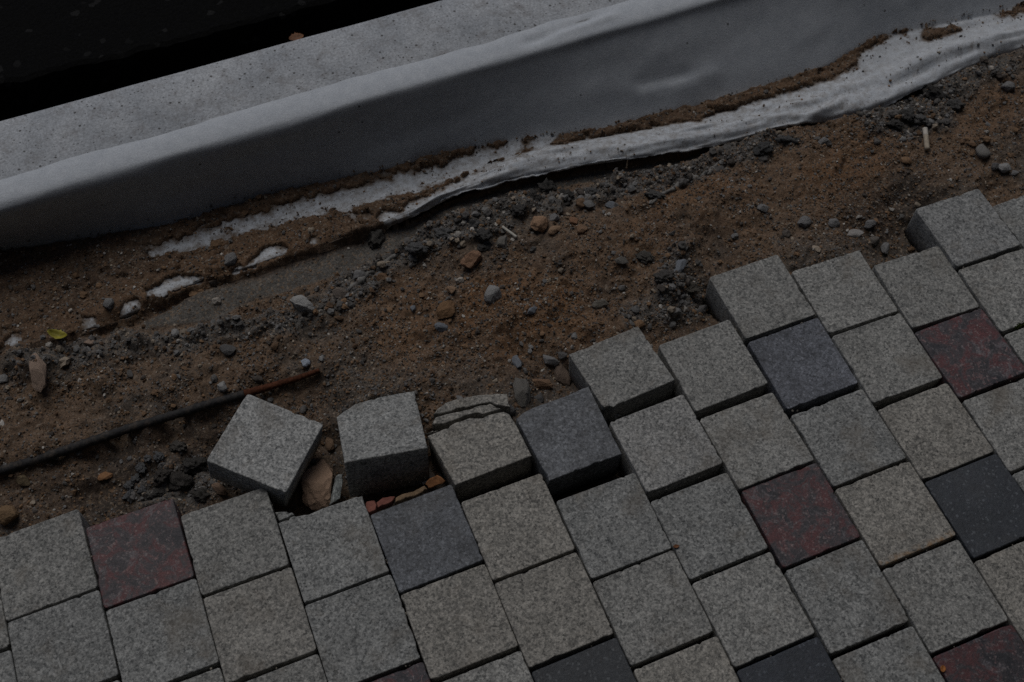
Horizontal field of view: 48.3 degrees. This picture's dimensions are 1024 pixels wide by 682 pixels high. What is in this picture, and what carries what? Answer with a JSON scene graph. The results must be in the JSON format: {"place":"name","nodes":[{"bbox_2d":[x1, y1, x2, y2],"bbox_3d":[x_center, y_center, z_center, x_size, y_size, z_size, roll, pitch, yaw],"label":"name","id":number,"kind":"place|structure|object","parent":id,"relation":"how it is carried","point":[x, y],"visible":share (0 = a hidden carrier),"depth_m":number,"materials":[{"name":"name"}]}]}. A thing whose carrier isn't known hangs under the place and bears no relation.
{"place":"outdoors","nodes":[
{"label":"outdoors","id":0,"kind":"place"},
{"bbox_2d":[0,0,426,109],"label":"road","id":1,"kind":"structure","parent":0,"point":[51,49],"depth_m":1.73,"materials":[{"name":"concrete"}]},
{"bbox_2d":[0,0,441,120],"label":"road base","id":2,"kind":"object","parent":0,"point":[12,112],"depth_m":1.75,"materials":[{"name":"concrete"}]},
{"bbox_2d":[0,1,1023,662],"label":"soil ground","id":3,"kind":"structure","parent":0,"point":[296,275],"depth_m":1.47,"materials":[{"name":"soil"}]},
{"bbox_2d":[0,589,11,652],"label":"paver","id":4,"kind":"object","parent":3,"relation":"on","point":[5,644],"visible":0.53,"depth_m":1.22,"materials":[{"name":"grey stone"}]},
{"bbox_2d":[0,651,17,681],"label":"paver","id":5,"kind":"object","parent":3,"relation":"on","point":[7,670],"visible":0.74,"depth_m":1.20,"materials":[{"name":"grey stone"}]},
{"bbox_2d":[0,505,18,524],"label":"stone","id":6,"kind":"object","parent":3,"relation":"on","point":[8,514],"visible":1,"depth_m":1.31,"materials":[{"name":"stone"}]},
{"bbox_2d":[29,353,46,391],"bbox_3d":[-0.572,0.038,1.383,0.020,0.019,0.050,-7,68,-12],"label":"stone","id":7,"kind":"object","parent":3,"relation":"on","point":[38,370],"visible":1,"depth_m":1.38,"materials":[{"name":"stone"}]},
{"bbox_2d":[0,510,100,621],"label":"paver","id":8,"kind":"object","parent":3,"relation":"on","point":[49,563],"visible":0.83,"depth_m":1.25,"materials":[{"name":"grey stone"}]},
{"bbox_2d":[47,329,66,338],"bbox_3d":[-0.559,-0.008,1.406,0.025,0.008,0.015,32,65,17],"label":"leaf","id":9,"kind":"object","parent":3,"relation":"on","point":[56,334],"visible":1,"depth_m":1.41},
{"bbox_2d":[8,591,121,681],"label":"paver","id":10,"kind":"object","parent":3,"relation":"on","point":[71,640],"visible":0.86,"depth_m":1.21,"materials":[{"name":"grey stone"}]},
{"bbox_2d":[86,499,197,609],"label":"paver","id":11,"kind":"object","parent":3,"relation":"on","point":[141,553],"visible":0.85,"depth_m":1.26,"materials":[{"name":"red stone"}]},
{"bbox_2d":[0,368,319,475],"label":"steel bar","id":12,"kind":"object","parent":3,"relation":"on","point":[48,455],"visible":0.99,"depth_m":1.37,"materials":[{"name":"metal"}]},
{"bbox_2d":[154,466,172,484],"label":"clod","id":13,"kind":"object","parent":3,"relation":"on","point":[161,475],"visible":1,"depth_m":1.35,"materials":[{"name":"soil"}]},
{"bbox_2d":[106,579,222,681],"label":"paver","id":14,"kind":"object","parent":3,"relation":"on","point":[165,635],"visible":0.83,"depth_m":1.22,"materials":[{"name":"grey stone"}]},
{"bbox_2d":[168,439,186,451],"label":"clod","id":15,"kind":"object","parent":3,"relation":"on","point":[176,445],"visible":1,"depth_m":1.37,"materials":[{"name":"soil"}]},
{"bbox_2d":[167,471,193,491],"bbox_3d":[-0.396,0.168,1.363,0.034,0.021,0.028,8,65,0],"label":"clod","id":16,"kind":"object","parent":3,"relation":"on","point":[182,480],"visible":1,"depth_m":1.36,"materials":[{"name":"soil"}]},
{"bbox_2d":[182,457,208,474],"bbox_3d":[-0.381,0.148,1.372,0.035,0.022,0.026,-6,60,-4],"label":"clod","id":17,"kind":"object","parent":3,"relation":"on","point":[194,465],"visible":1,"depth_m":1.37,"materials":[{"name":"soil"}]},
{"bbox_2d":[189,486,210,501],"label":"clod","id":18,"kind":"object","parent":3,"relation":"on","point":[200,494],"visible":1,"depth_m":1.35,"materials":[{"name":"soil"}]},
{"bbox_2d":[182,668,224,681],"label":"paver","id":19,"kind":"object","parent":3,"relation":"on","point":[216,675],"visible":0.94,"depth_m":1.20,"materials":[{"name":"grey stone"}]},
{"bbox_2d":[211,482,227,494],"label":"stone","id":20,"kind":"object","parent":3,"relation":"on","point":[218,488],"visible":1,"depth_m":1.35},
{"bbox_2d":[219,344,235,355],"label":"stone","id":21,"kind":"object","parent":3,"relation":"on","point":[226,349],"visible":1,"depth_m":1.41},
{"bbox_2d":[224,252,236,266],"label":"stone","id":22,"kind":"object","parent":3,"relation":"on","point":[230,258],"visible":1,"depth_m":1.47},
{"bbox_2d":[181,488,293,597],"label":"paver","id":23,"kind":"object","parent":3,"relation":"on","point":[235,541],"visible":0.89,"depth_m":1.27,"materials":[{"name":"grey stone"}]},
{"bbox_2d":[204,568,320,681],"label":"paver","id":24,"kind":"object","parent":3,"relation":"on","point":[260,626],"visible":0.89,"depth_m":1.22,"materials":[{"name":"grey stone"}]},
{"bbox_2d":[207,395,322,506],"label":"paver","id":25,"kind":"object","parent":3,"relation":"on","point":[271,448],"visible":0.98,"depth_m":1.32,"materials":[{"name":"grey stone"}]},
{"bbox_2d":[275,512,294,522],"bbox_3d":[-0.257,0.200,1.302,0.020,0.020,0.012,-18,64,-13],"label":"paver chip","id":26,"kind":"object","parent":3,"relation":"on","point":[284,516],"visible":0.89,"depth_m":1.29,"materials":[{"name":"grey stone"}]},
{"bbox_2d":[246,655,327,681],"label":"paver","id":27,"kind":"object","parent":3,"relation":"on","point":[310,669],"visible":0.92,"depth_m":1.20,"materials":[{"name":"grey stone"}]},
{"bbox_2d":[290,295,314,312],"bbox_3d":[-0.265,-0.046,1.442,0.032,0.020,0.018,38,67,20],"label":"stone","id":28,"kind":"object","parent":3,"relation":"on","point":[300,303],"visible":1,"depth_m":1.44,"materials":[{"name":"stone"}]},
{"bbox_2d":[0,0,627,179],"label":"kerb","id":29,"kind":"structure","parent":3,"relation":"on","point":[124,115],"depth_m":1.51,"materials":[{"name":"concrete"}]},
{"bbox_2d":[0,0,1023,351],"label":"felt sheet","id":30,"kind":"object","parent":29,"relation":"on","point":[622,62],"visible":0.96,"depth_m":1.56,"materials":[{"name":"fabric"}]},
{"bbox_2d":[300,459,332,510],"bbox_3d":[-0.230,0.170,1.353,0.038,0.038,0.066,-3,61,-5],"label":"stone","id":31,"kind":"object","parent":3,"relation":"on","point":[316,480],"visible":0.96,"depth_m":1.34,"materials":[{"name":"stone"}]},
{"bbox_2d":[279,496,389,605],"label":"paver","id":32,"kind":"object","parent":3,"relation":"on","point":[335,549],"visible":0.89,"depth_m":1.27,"materials":[{"name":"grey stone"}]},
{"bbox_2d":[329,474,342,504],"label":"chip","id":33,"kind":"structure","parent":3,"relation":"on","point":[336,489],"depth_m":1.33,"materials":[{"name":"grey stone"}]},
{"bbox_2d":[305,575,420,681],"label":"paver","id":34,"kind":"object","parent":3,"relation":"on","point":[362,633],"visible":0.95,"depth_m":1.22,"materials":[{"name":"grey stone"}]},
{"bbox_2d":[366,501,376,517],"bbox_3d":[-0.161,0.193,1.312,0.014,0.020,0.015,-19,62,-11],"label":"brick bit","id":35,"kind":"object","parent":3,"relation":"on","point":[371,507],"visible":0.9,"depth_m":1.30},
{"bbox_2d":[345,253,398,289],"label":"mortar ridge","id":36,"kind":"structure","parent":3,"relation":"on","point":[362,279],"depth_m":1.47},
{"bbox_2d":[366,229,384,249],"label":"clod","id":37,"kind":"object","parent":3,"relation":"on","point":[375,239],"visible":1,"depth_m":1.51,"materials":[{"name":"soil"}]},
{"bbox_2d":[337,391,429,496],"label":"paver","id":38,"kind":"object","parent":3,"relation":"on","point":[383,444],"visible":1,"depth_m":1.32,"materials":[{"name":"grey stone"}]},
{"bbox_2d":[377,496,394,511],"bbox_3d":[-0.146,0.188,1.320,0.023,0.020,0.010,-16,67,-16],"label":"brick bit","id":39,"kind":"object","parent":3,"relation":"on","point":[384,503],"visible":0.99,"depth_m":1.31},
{"bbox_2d":[372,662,430,681],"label":"paver","id":40,"kind":"object","parent":3,"relation":"on","point":[416,673],"visible":1,"depth_m":1.20,"materials":[{"name":"red stone"}]},
{"bbox_2d":[395,486,427,504],"bbox_3d":[-0.117,0.179,1.320,0.041,0.016,0.008,-16,70,-16],"label":"rubble chip","id":41,"kind":"object","parent":3,"relation":"on","point":[410,495],"visible":0.99,"depth_m":1.31,"materials":[{"name":"stone"}]},
{"bbox_2d":[404,241,430,254],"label":"clod","id":42,"kind":"object","parent":3,"relation":"on","point":[414,248],"visible":1,"depth_m":1.47,"materials":[{"name":"soil"}]},
{"bbox_2d":[371,485,482,600],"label":"paver","id":43,"kind":"object","parent":3,"relation":"on","point":[426,539],"visible":0.92,"depth_m":1.27,"materials":[{"name":"grey stone"}]},
{"bbox_2d":[426,475,444,488],"bbox_3d":[-0.089,0.163,1.324,0.023,0.016,0.013,-25,82,-1],"label":"rubble chip","id":44,"kind":"object","parent":3,"relation":"on","point":[434,481],"visible":1,"depth_m":1.32,"materials":[{"name":"stone"}]},
{"bbox_2d":[431,227,453,238],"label":"clod","id":45,"kind":"object","parent":3,"relation":"on","point":[443,232],"visible":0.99,"depth_m":1.49,"materials":[{"name":"soil"}]},
{"bbox_2d":[436,300,454,318],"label":"stone","id":46,"kind":"object","parent":3,"relation":"on","point":[445,309],"visible":1,"depth_m":1.43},
{"bbox_2d":[401,564,517,681],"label":"paver","id":47,"kind":"object","parent":3,"relation":"on","point":[459,624],"visible":0.92,"depth_m":1.23,"materials":[{"name":"grey stone"}]},
{"bbox_2d":[432,404,501,431],"bbox_3d":[-0.054,0.094,1.369,0.085,0.031,0.013,-14,61,-8],"label":"paver strip","id":48,"kind":"object","parent":3,"relation":"on","point":[443,422],"visible":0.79,"depth_m":1.36,"materials":[{"name":"grey stone"}]},
{"bbox_2d":[433,394,509,419],"bbox_3d":[-0.049,0.083,1.377,0.092,0.036,0.021,-5,60,-4],"label":"paver strip","id":49,"kind":"object","parent":3,"relation":"on","point":[472,402],"visible":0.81,"depth_m":1.36,"materials":[{"name":"grey stone"}]},
{"bbox_2d":[460,250,482,268],"bbox_3d":[-0.053,-0.105,1.471,0.019,0.021,0.028,33,65,18],"label":"stone","id":50,"kind":"object","parent":3,"relation":"on","point":[471,259],"visible":1,"depth_m":1.46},
{"bbox_2d":[428,412,531,504],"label":"paver","id":51,"kind":"object","parent":3,"relation":"on","point":[472,458],"visible":0.94,"depth_m":1.33,"materials":[{"name":"grey stone"}]},
{"bbox_2d":[472,227,492,241],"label":"clod","id":52,"kind":"object","parent":3,"relation":"on","point":[483,234],"visible":1,"depth_m":1.48,"materials":[{"name":"soil"}]},
{"bbox_2d":[444,651,533,681],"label":"paver","id":53,"kind":"object","parent":3,"relation":"on","point":[513,667],"visible":1,"depth_m":1.20,"materials":[{"name":"grey stone"}]},
{"bbox_2d":[484,285,501,303],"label":"stone","id":54,"kind":"object","parent":3,"relation":"on","point":[492,294],"visible":1,"depth_m":1.44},
{"bbox_2d":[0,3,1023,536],"bbox_3d":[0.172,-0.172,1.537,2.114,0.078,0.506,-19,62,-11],"label":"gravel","id":55,"kind":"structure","parent":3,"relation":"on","point":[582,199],"depth_m":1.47,"materials":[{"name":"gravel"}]},
{"bbox_2d":[462,474,573,586],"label":"paver","id":56,"kind":"object","parent":3,"relation":"on","point":[518,527],"visible":0.83,"depth_m":1.28,"materials":[{"name":"grey stone"}]},
{"bbox_2d":[509,203,526,216],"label":"clod","id":57,"kind":"object","parent":3,"relation":"on","point":[518,210],"visible":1,"depth_m":1.51,"materials":[{"name":"soil"}]},
{"bbox_2d":[513,377,530,406],"bbox_3d":[0.012,0.061,1.391,0.021,0.015,0.039,-8,62,-2],"label":"stone","id":58,"kind":"object","parent":3,"relation":"on","point":[521,387],"visible":1,"depth_m":1.39,"materials":[{"name":"stone"}]},
{"bbox_2d":[530,216,548,232],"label":"stone","id":59,"kind":"object","parent":3,"relation":"on","point":[539,223],"visible":1,"depth_m":1.49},
{"bbox_2d":[532,379,552,389],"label":"stone","id":60,"kind":"object","parent":3,"relation":"on","point":[540,384],"visible":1,"depth_m":1.41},
{"bbox_2d":[537,177,556,193],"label":"clod","id":61,"kind":"object","parent":3,"relation":"on","point":[546,184],"visible":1,"depth_m":1.55,"materials":[{"name":"soil"}]},
{"bbox_2d":[495,553,612,675],"bbox_3d":[0.044,0.304,1.260,0.099,0.060,0.099,-19,62,-12],"label":"paver","id":62,"kind":"object","parent":3,"relation":"on","point":[554,611],"visible":0.83,"depth_m":1.23,"materials":[{"name":"grey stone"}]},
{"bbox_2d":[554,363,571,385],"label":"stone","id":63,"kind":"object","parent":3,"relation":"on","point":[561,374],"visible":1,"depth_m":1.43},
{"bbox_2d":[516,386,621,497],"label":"paver","id":64,"kind":"object","parent":3,"relation":"on","point":[570,443],"visible":0.91,"depth_m":1.33,"materials":[{"name":"grey stone"}]},
{"bbox_2d":[532,638,636,681],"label":"paver","id":65,"kind":"object","parent":3,"relation":"on","point":[606,661],"visible":1,"depth_m":1.20,"materials":[{"name":"stone"}]},
{"bbox_2d":[556,473,670,585],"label":"paver","id":66,"kind":"object","parent":3,"relation":"on","point":[613,526],"visible":0.86,"depth_m":1.28,"materials":[{"name":"grey stone"}]},
{"bbox_2d":[569,326,674,426],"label":"paver","id":67,"kind":"object","parent":3,"relation":"on","point":[626,373],"visible":0.86,"depth_m":1.38,"materials":[{"name":"grey stone"}]},
{"bbox_2d":[635,250,655,263],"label":"clod","id":68,"kind":"object","parent":3,"relation":"on","point":[645,256],"visible":1,"depth_m":1.48,"materials":[{"name":"soil"}]},
{"bbox_2d":[593,551,712,672],"bbox_3d":[0.152,0.302,1.262,0.099,0.060,0.099,-19,61,-12],"label":"paver","id":69,"kind":"object","parent":3,"relation":"on","point":[653,609],"visible":0.84,"depth_m":1.24,"materials":[{"name":"grey stone"}]},
{"bbox_2d":[653,269,674,283],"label":"clod","id":70,"kind":"object","parent":3,"relation":"on","point":[663,275],"visible":1,"depth_m":1.46,"materials":[{"name":"soil"}]},
{"bbox_2d":[609,395,721,503],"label":"paver","id":71,"kind":"object","parent":3,"relation":"on","point":[665,445],"visible":0.82,"depth_m":1.33,"materials":[{"name":"grey stone"}]},
{"bbox_2d":[649,162,717,204],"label":"mortar ridge","id":72,"kind":"structure","parent":3,"relation":"on","point":[672,189],"depth_m":1.54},
{"bbox_2d":[633,637,738,681],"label":"paver","id":73,"kind":"object","parent":3,"relation":"on","point":[706,660],"visible":0.98,"depth_m":1.20,"materials":[{"name":"grey stone"}]},
{"bbox_2d":[685,282,700,293],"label":"clod","id":74,"kind":"object","parent":3,"relation":"on","point":[692,288],"visible":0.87,"depth_m":1.48,"materials":[{"name":"soil"}]},
{"bbox_2d":[651,473,766,585],"bbox_3d":[0.220,0.221,1.310,0.099,0.060,0.099,-19,62,-13],"label":"paver","id":75,"kind":"object","parent":3,"relation":"on","point":[709,527],"visible":0.81,"depth_m":1.28,"materials":[{"name":"grey stone"}]},
{"bbox_2d":[657,320,767,421],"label":"paver","id":76,"kind":"object","parent":3,"relation":"on","point":[713,369],"visible":0.81,"depth_m":1.38,"materials":[{"name":"grey stone"}]},
{"bbox_2d":[692,552,814,672],"bbox_3d":[0.260,0.304,1.262,0.099,0.060,0.099,-19,61,-13],"label":"paver","id":77,"kind":"object","parent":3,"relation":"on","point":[753,611],"visible":0.84,"depth_m":1.24,"materials":[{"name":"grey stone"}]},
{"bbox_2d":[700,393,813,494],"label":"paver","id":78,"kind":"object","parent":3,"relation":"on","point":[756,441],"visible":0.81,"depth_m":1.34,"materials":[{"name":"grey stone"}]},
{"bbox_2d":[704,255,814,347],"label":"paver","id":79,"kind":"object","parent":3,"relation":"on","point":[759,299],"visible":0.82,"depth_m":1.44,"materials":[{"name":"grey stone"}]},
{"bbox_2d":[752,141,773,155],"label":"clod","id":80,"kind":"object","parent":3,"relation":"on","point":[762,148],"visible":1,"depth_m":1.56,"materials":[{"name":"soil"}]},
{"bbox_2d":[775,135,799,145],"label":"clod","id":81,"kind":"object","parent":3,"relation":"on","point":[787,139],"visible":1,"depth_m":1.57,"materials":[{"name":"soil"}]},
{"bbox_2d":[736,637,841,681],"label":"paver","id":82,"kind":"object","parent":3,"relation":"on","point":[809,661],"visible":0.94,"depth_m":1.20,"materials":[{"name":"stone"}]},
{"bbox_2d":[740,463,859,574],"bbox_3d":[0.326,0.211,1.317,0.099,0.060,0.099,-19,60,-12],"label":"paver","id":83,"kind":"object","parent":3,"relation":"on","point":[800,517],"visible":0.83,"depth_m":1.29,"materials":[{"name":"red stone"}]},
{"bbox_2d":[747,318,857,419],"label":"paver","id":84,"kind":"object","parent":3,"relation":"on","point":[803,367],"visible":0.77,"depth_m":1.39,"materials":[{"name":"grey stone"}]},
{"bbox_2d":[791,251,897,338],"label":"paver","id":85,"kind":"object","parent":3,"relation":"on","point":[845,293],"visible":0.8,"depth_m":1.44,"materials":[{"name":"grey stone"}]},
{"bbox_2d":[784,540,907,660],"bbox_3d":[0.364,0.292,1.270,0.099,0.060,0.099,-19,62,-12],"label":"paver","id":86,"kind":"object","parent":3,"relation":"on","point":[846,598],"visible":0.91,"depth_m":1.24,"materials":[{"name":"grey stone"}]},
{"bbox_2d":[790,390,905,491],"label":"paver","id":87,"kind":"object","parent":3,"relation":"on","point":[848,439],"visible":0.81,"depth_m":1.34,"materials":[{"name":"grey stone"}]},
{"bbox_2d":[831,313,941,411],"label":"paver","id":88,"kind":"object","parent":3,"relation":"on","point":[888,360],"visible":0.77,"depth_m":1.39,"materials":[{"name":"grey stone"}]},
{"bbox_2d":[832,627,944,681],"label":"paver","id":89,"kind":"object","parent":3,"relation":"on","point":[902,656],"visible":0.94,"depth_m":1.21,"materials":[{"name":"grey stone"}]},
{"bbox_2d":[834,462,954,571],"bbox_3d":[0.433,0.209,1.319,0.099,0.060,0.099,-19,61,-12],"label":"paver","id":90,"kind":"object","parent":3,"relation":"on","point":[895,515],"visible":0.84,"depth_m":1.29,"materials":[{"name":"grey stone"}]},
{"bbox_2d":[900,106,915,123],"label":"clod","id":91,"kind":"object","parent":3,"relation":"on","point":[909,114],"visible":1,"depth_m":1.60,"materials":[{"name":"soil"}]},
{"bbox_2d":[913,113,932,124],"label":"clod","id":92,"kind":"object","parent":3,"relation":"on","point":[921,119],"visible":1,"depth_m":1.59,"materials":[{"name":"soil"}]},
{"bbox_2d":[872,246,978,333],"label":"paver","id":93,"kind":"object","parent":3,"relation":"on","point":[926,288],"visible":0.77,"depth_m":1.45,"materials":[{"name":"grey stone"}]},
{"bbox_2d":[922,127,929,150],"bbox_3d":[0.573,-0.280,1.582,0.007,0.009,0.036,4,60,2],"label":"cigarette end","id":94,"kind":"object","parent":3,"relation":"on","point":[926,139],"visible":1,"depth_m":1.58,"materials":[{"name":"paper"}]},
{"bbox_2d":[878,384,992,483],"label":"paver","id":95,"kind":"object","parent":3,"relation":"on","point":[935,432],"visible":0.81,"depth_m":1.34,"materials":[{"name":"grey stone"}]},
{"bbox_2d":[923,84,950,100],"bbox_3d":[0.608,-0.351,1.630,0.045,0.019,0.024,24,71,7],"label":"clod","id":96,"kind":"object","parent":3,"relation":"on","point":[934,93],"visible":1,"depth_m":1.63,"materials":[{"name":"soil"}]},
{"bbox_2d":[882,540,1007,657],"bbox_3d":[0.471,0.291,1.271,0.099,0.060,0.099,-18,62,-12],"label":"paver","id":97,"kind":"object","parent":3,"relation":"on","point":[945,598],"visible":0.85,"depth_m":1.24,"materials":[{"name":"grey stone"}]},
{"bbox_2d":[946,98,965,111],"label":"clod","id":98,"kind":"object","parent":3,"relation":"on","point":[956,104],"visible":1,"depth_m":1.61,"materials":[{"name":"soil"}]},
{"bbox_2d":[904,189,1019,272],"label":"paver","id":99,"kind":"object","parent":3,"relation":"on","point":[968,229],"visible":0.84,"depth_m":1.49,"materials":[{"name":"grey stone"}]},
{"bbox_2d":[914,308,1023,403],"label":"paver","id":100,"kind":"object","parent":3,"relation":"on","point":[971,355],"visible":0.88,"depth_m":1.40,"materials":[{"name":"red stone"}]},
{"bbox_2d":[924,454,1023,563],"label":"paver","id":101,"kind":"object","parent":3,"relation":"on","point":[980,504],"visible":0.81,"depth_m":1.30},
{"bbox_2d":[932,625,1023,681],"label":"paver","id":102,"kind":"object","parent":3,"relation":"on","point":[996,655],"visible":0.94,"depth_m":1.21,"materials":[{"name":"red stone"}]},
{"bbox_2d":[975,144,990,158],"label":"stone","id":103,"kind":"object","parent":3,"relation":"on","point":[982,151],"visible":1,"depth_m":1.56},
{"bbox_2d":[958,249,1023,336],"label":"paver","id":104,"kind":"object","parent":3,"relation":"on","point":[995,287],"visible":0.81,"depth_m":1.45,"materials":[{"name":"grey stone"}]},
{"bbox_2d":[962,379,1023,475],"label":"paver","id":105,"kind":"object","parent":3,"relation":"on","point":[997,415],"visible":0.73,"depth_m":1.35,"materials":[{"name":"grey stone"}]},
{"bbox_2d":[974,541,1023,642],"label":"paver","id":106,"kind":"object","parent":3,"relation":"on","point":[1001,573],"visible":0.7,"depth_m":1.25,"materials":[{"name":"grey stone"}]},
{"bbox_2d":[993,196,1023,250],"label":"paver","id":107,"kind":"object","parent":3,"relation":"on","point":[1010,213],"visible":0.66,"depth_m":1.50,"materials":[{"name":"grey stone"}]},
{"bbox_2d":[1003,328,1023,379],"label":"paver","id":108,"kind":"object","parent":3,"relation":"on","point":[1014,340],"visible":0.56,"depth_m":1.41,"materials":[{"name":"grey stone"}]},
{"bbox_2d":[1012,470,1023,492],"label":"paver","id":109,"kind":"object","parent":3,"relation":"on","point":[1018,477],"visible":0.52,"depth_m":1.31,"materials":[{"name":"grey stone"}]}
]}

